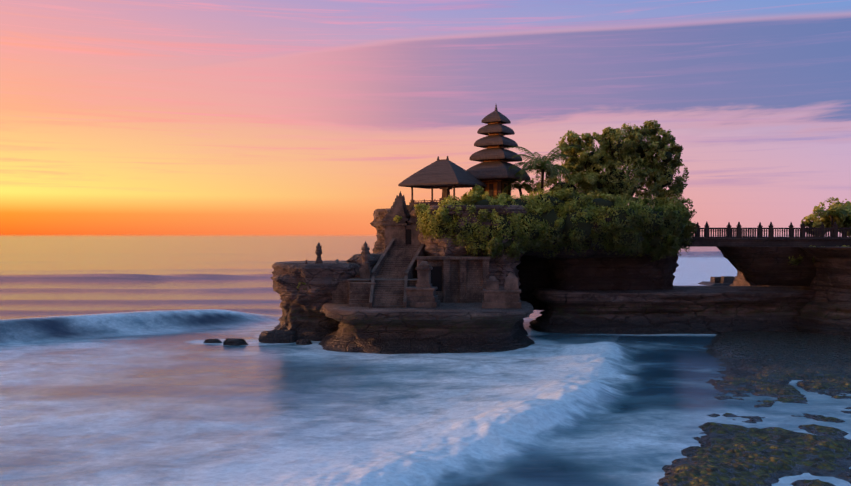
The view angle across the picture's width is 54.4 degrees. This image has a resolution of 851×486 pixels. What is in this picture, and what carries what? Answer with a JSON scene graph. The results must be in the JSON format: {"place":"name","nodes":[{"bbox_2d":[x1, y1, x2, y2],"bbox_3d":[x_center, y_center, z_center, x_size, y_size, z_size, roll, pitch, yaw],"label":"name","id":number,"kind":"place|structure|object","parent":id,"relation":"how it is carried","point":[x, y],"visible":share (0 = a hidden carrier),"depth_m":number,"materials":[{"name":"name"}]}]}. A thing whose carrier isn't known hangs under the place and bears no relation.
{"place":"outdoors","nodes":[
{"label":"outdoors","id":0,"kind":"place"},
{"bbox_2d":[0,234,850,485],"bbox_3d":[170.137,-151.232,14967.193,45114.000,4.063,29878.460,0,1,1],"label":"sea","id":1,"kind":"structure","parent":0,"point":[115,370],"depth_m":56.69,"materials":[{"name":"liquid"}]},
{"bbox_2d":[204,339,221,342],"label":"surf rock","id":2,"kind":"object","parent":1,"relation":"on","point":[212,341],"visible":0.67,"depth_m":83.36,"materials":[{"name":"brown stone"}]},
{"bbox_2d":[223,338,247,345],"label":"surf rock","id":3,"kind":"object","parent":1,"relation":"on","point":[234,341],"visible":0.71,"depth_m":82.07,"materials":[{"name":"brown stone"}]},
{"bbox_2d":[258,330,298,343],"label":"surf rock","id":4,"kind":"object","parent":1,"relation":"on","point":[276,336],"visible":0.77,"depth_m":83.39,"materials":[{"name":"brown stone"}]},
{"bbox_2d":[296,339,311,344],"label":"surf rock","id":5,"kind":"object","parent":1,"relation":"on","point":[303,342],"visible":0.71,"depth_m":81.99,"materials":[{"name":"brown stone"}]},
{"bbox_2d":[271,260,360,340],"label":"crag rock","id":6,"kind":"object","parent":1,"relation":"on","point":[303,316],"visible":0.48,"depth_m":86.18,"materials":[{"name":"brown stone"}]},
{"bbox_2d":[315,242,322,262],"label":"stone statue","id":7,"kind":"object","parent":6,"relation":"on","point":[318,252],"depth_m":88.14,"materials":[{"name":"stone"}]},
{"bbox_2d":[346,253,382,268],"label":"shoulder rock","id":8,"kind":"object","parent":6,"relation":"on","point":[358,260],"visible":0.17,"depth_m":88.75,"materials":[{"name":"brown stone"}]},
{"bbox_2d":[297,184,484,289],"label":"shrub","id":9,"kind":"object","parent":6,"relation":"on","point":[478,189],"visible":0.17,"depth_m":92.10,"materials":[{"name":"green plant"}]},
{"bbox_2d":[319,301,534,353],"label":"ledge rock","id":10,"kind":"object","parent":1,"relation":"on","point":[459,328],"visible":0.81,"depth_m":77.28,"materials":[{"name":"brown stone"}]},
{"bbox_2d":[284,239,490,307],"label":"terraces and stairs","id":11,"kind":"object","parent":10,"relation":"on","point":[394,273],"visible":0.75,"depth_m":85.92,"materials":[{"name":"stone"}]},
{"bbox_2d":[305,260,370,278],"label":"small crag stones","id":12,"kind":"object","parent":11,"relation":"on","point":[365,275],"visible":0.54,"depth_m":85.81,"materials":[{"name":"brown stone"}]},
{"bbox_2d":[359,241,371,271],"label":"stone statue","id":13,"kind":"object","parent":11,"relation":"on","point":[365,257],"depth_m":86.02,"materials":[{"name":"stone"}]},
{"bbox_2d":[382,191,419,248],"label":"temple gate","id":14,"kind":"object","parent":11,"relation":"on","point":[395,230],"visible":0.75,"depth_m":92.30,"materials":[{"name":"brown stone"}]},
{"bbox_2d":[406,229,410,244],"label":"gate doorway","id":15,"kind":"structure","parent":14,"relation":"in","point":[408,236],"depth_m":91.81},
{"bbox_2d":[430,266,441,290],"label":"doorway","id":16,"kind":"structure","parent":11,"relation":"attached to","point":[436,276],"depth_m":86.24,"materials":[{"name":"black"}]},
{"bbox_2d":[402,261,521,308],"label":"stone shrines","id":17,"kind":"object","parent":10,"relation":"on","point":[421,293],"visible":0.98,"depth_m":80.41,"materials":[{"name":"stone"}]},
{"bbox_2d":[370,205,528,334],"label":"rock","id":18,"kind":"object","parent":1,"relation":"on","point":[501,268],"visible":0.12,"depth_m":87.46,"materials":[{"name":"brown stone"}]},
{"bbox_2d":[406,187,451,209],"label":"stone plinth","id":19,"kind":"structure","parent":18,"relation":"on","point":[445,193],"depth_m":93.68,"materials":[{"name":"brown stone"}]},
{"bbox_2d":[410,184,473,201],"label":"pavilion posts","id":20,"kind":"object","parent":19,"relation":"on","point":[448,185],"visible":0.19,"depth_m":95.23,"materials":[{"name":"brown wood"}]},
{"bbox_2d":[414,199,445,205],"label":"platform railing","id":21,"kind":"object","parent":18,"relation":"on","point":[424,200],"visible":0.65,"depth_m":90.37,"materials":[{"name":"brown wood"}]},
{"bbox_2d":[398,160,486,188],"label":"pavilion roof","id":22,"kind":"structure","parent":18,"relation":"on","point":[442,172],"depth_m":92.48,"materials":[{"name":"brown wicker"}]},
{"bbox_2d":[480,121,514,197],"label":"timber meru body","id":23,"kind":"object","parent":18,"relation":"on","point":[499,187],"visible":0.25,"depth_m":95.17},
{"bbox_2d":[482,122,509,198],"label":"gilded meru trim","id":24,"kind":"structure","parent":23,"relation":"attached to","point":[494,188],"depth_m":95.22,"materials":[{"name":"brown wood"}]},
{"bbox_2d":[489,184,505,197],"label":"dark meru door","id":25,"kind":"structure","parent":23,"relation":"in","point":[491,190],"depth_m":95.10,"materials":[{"name":"brown wood"}]},
{"bbox_2d":[414,187,697,260],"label":"shrubs","id":26,"kind":"object","parent":18,"relation":"attached to","point":[670,246],"visible":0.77,"depth_m":87.81,"materials":[{"name":"green plant"}]},
{"bbox_2d":[545,248,679,309],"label":"rock wall","id":27,"kind":"structure","parent":1,"relation":"on","point":[626,273],"depth_m":95.02,"materials":[{"name":"brown stone"}]},
{"bbox_2d":[524,213,662,258],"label":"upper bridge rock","id":28,"kind":"object","parent":27,"relation":"on","point":[591,253],"visible":0.06,"depth_m":90.53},
{"bbox_2d":[466,111,530,180],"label":"meru thatch tiers","id":29,"kind":"object","parent":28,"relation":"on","point":[491,170],"visible":0.81,"depth_m":94.60,"materials":[{"name":"brown wicker"}]},
{"bbox_2d":[506,146,575,192],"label":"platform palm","id":30,"kind":"object","parent":28,"relation":"on","point":[541,162],"depth_m":92.59,"materials":[{"name":"green plant"}]},
{"bbox_2d":[549,141,672,196],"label":"tree foliage","id":31,"kind":"object","parent":28,"relation":"on","point":[668,155],"visible":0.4,"depth_m":97.43,"materials":[{"name":"green plant"}]},
{"bbox_2d":[525,120,696,261],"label":"tree","id":32,"kind":"object","parent":27,"relation":"on","point":[649,164],"depth_m":95.85,"materials":[{"name":"green plant"}]},
{"bbox_2d":[529,286,816,334],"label":"shelf rock","id":33,"kind":"object","parent":1,"relation":"on","point":[698,309],"visible":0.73,"depth_m":91.87,"materials":[{"name":"brown stone"}]},
{"bbox_2d":[698,276,736,285],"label":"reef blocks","id":34,"kind":"structure","parent":1,"relation":"on","point":[722,281],"depth_m":175.80,"materials":[{"name":"stone"}]},
{"bbox_2d":[657,331,850,485],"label":"tidal reef","id":35,"kind":"object","parent":1,"relation":"on","point":[776,363],"depth_m":46.36},
{"bbox_2d":[729,246,850,336],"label":"cliff rock","id":36,"kind":"object","parent":1,"relation":"on","point":[826,310],"visible":0.27,"depth_m":89.55,"materials":[{"name":"brown stone"}]},
{"bbox_2d":[717,246,825,285],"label":"rock arch","id":37,"kind":"structure","parent":36,"relation":"on","point":[763,266],"depth_m":93.29,"materials":[{"name":"brown stone"}]},
{"bbox_2d":[680,238,850,246],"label":"bridge deck","id":38,"kind":"structure","parent":37,"relation":"on","point":[751,242],"depth_m":93.04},
{"bbox_2d":[690,222,850,237],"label":"bridge railing","id":39,"kind":"object","parent":38,"relation":"on","point":[740,232],"visible":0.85,"depth_m":93.06,"materials":[{"name":"black metal"}]},
{"bbox_2d":[787,245,846,265],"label":"hanging plants","id":40,"kind":"object","parent":37,"relation":"attached to","point":[797,262],"visible":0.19,"depth_m":91.62,"materials":[{"name":"green plant"}]},
{"bbox_2d":[800,197,850,236],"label":"cliff tree","id":41,"kind":"object","parent":36,"relation":"on","point":[826,220],"depth_m":100.44,"materials":[{"name":"green plant"}]},
{"bbox_2d":[813,207,846,227],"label":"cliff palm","id":42,"kind":"object","parent":41,"relation":"attached to","point":[837,212],"depth_m":98.87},
{"bbox_2d":[0,0,850,235],"label":"sky","id":43,"kind":"structure","parent":0,"point":[143,117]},
{"bbox_2d":[502,179,537,198],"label":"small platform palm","id":44,"kind":"object","parent":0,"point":[519,185],"depth_m":94.52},
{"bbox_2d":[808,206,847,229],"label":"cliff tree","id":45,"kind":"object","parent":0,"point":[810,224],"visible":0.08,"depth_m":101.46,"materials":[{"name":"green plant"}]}
]}

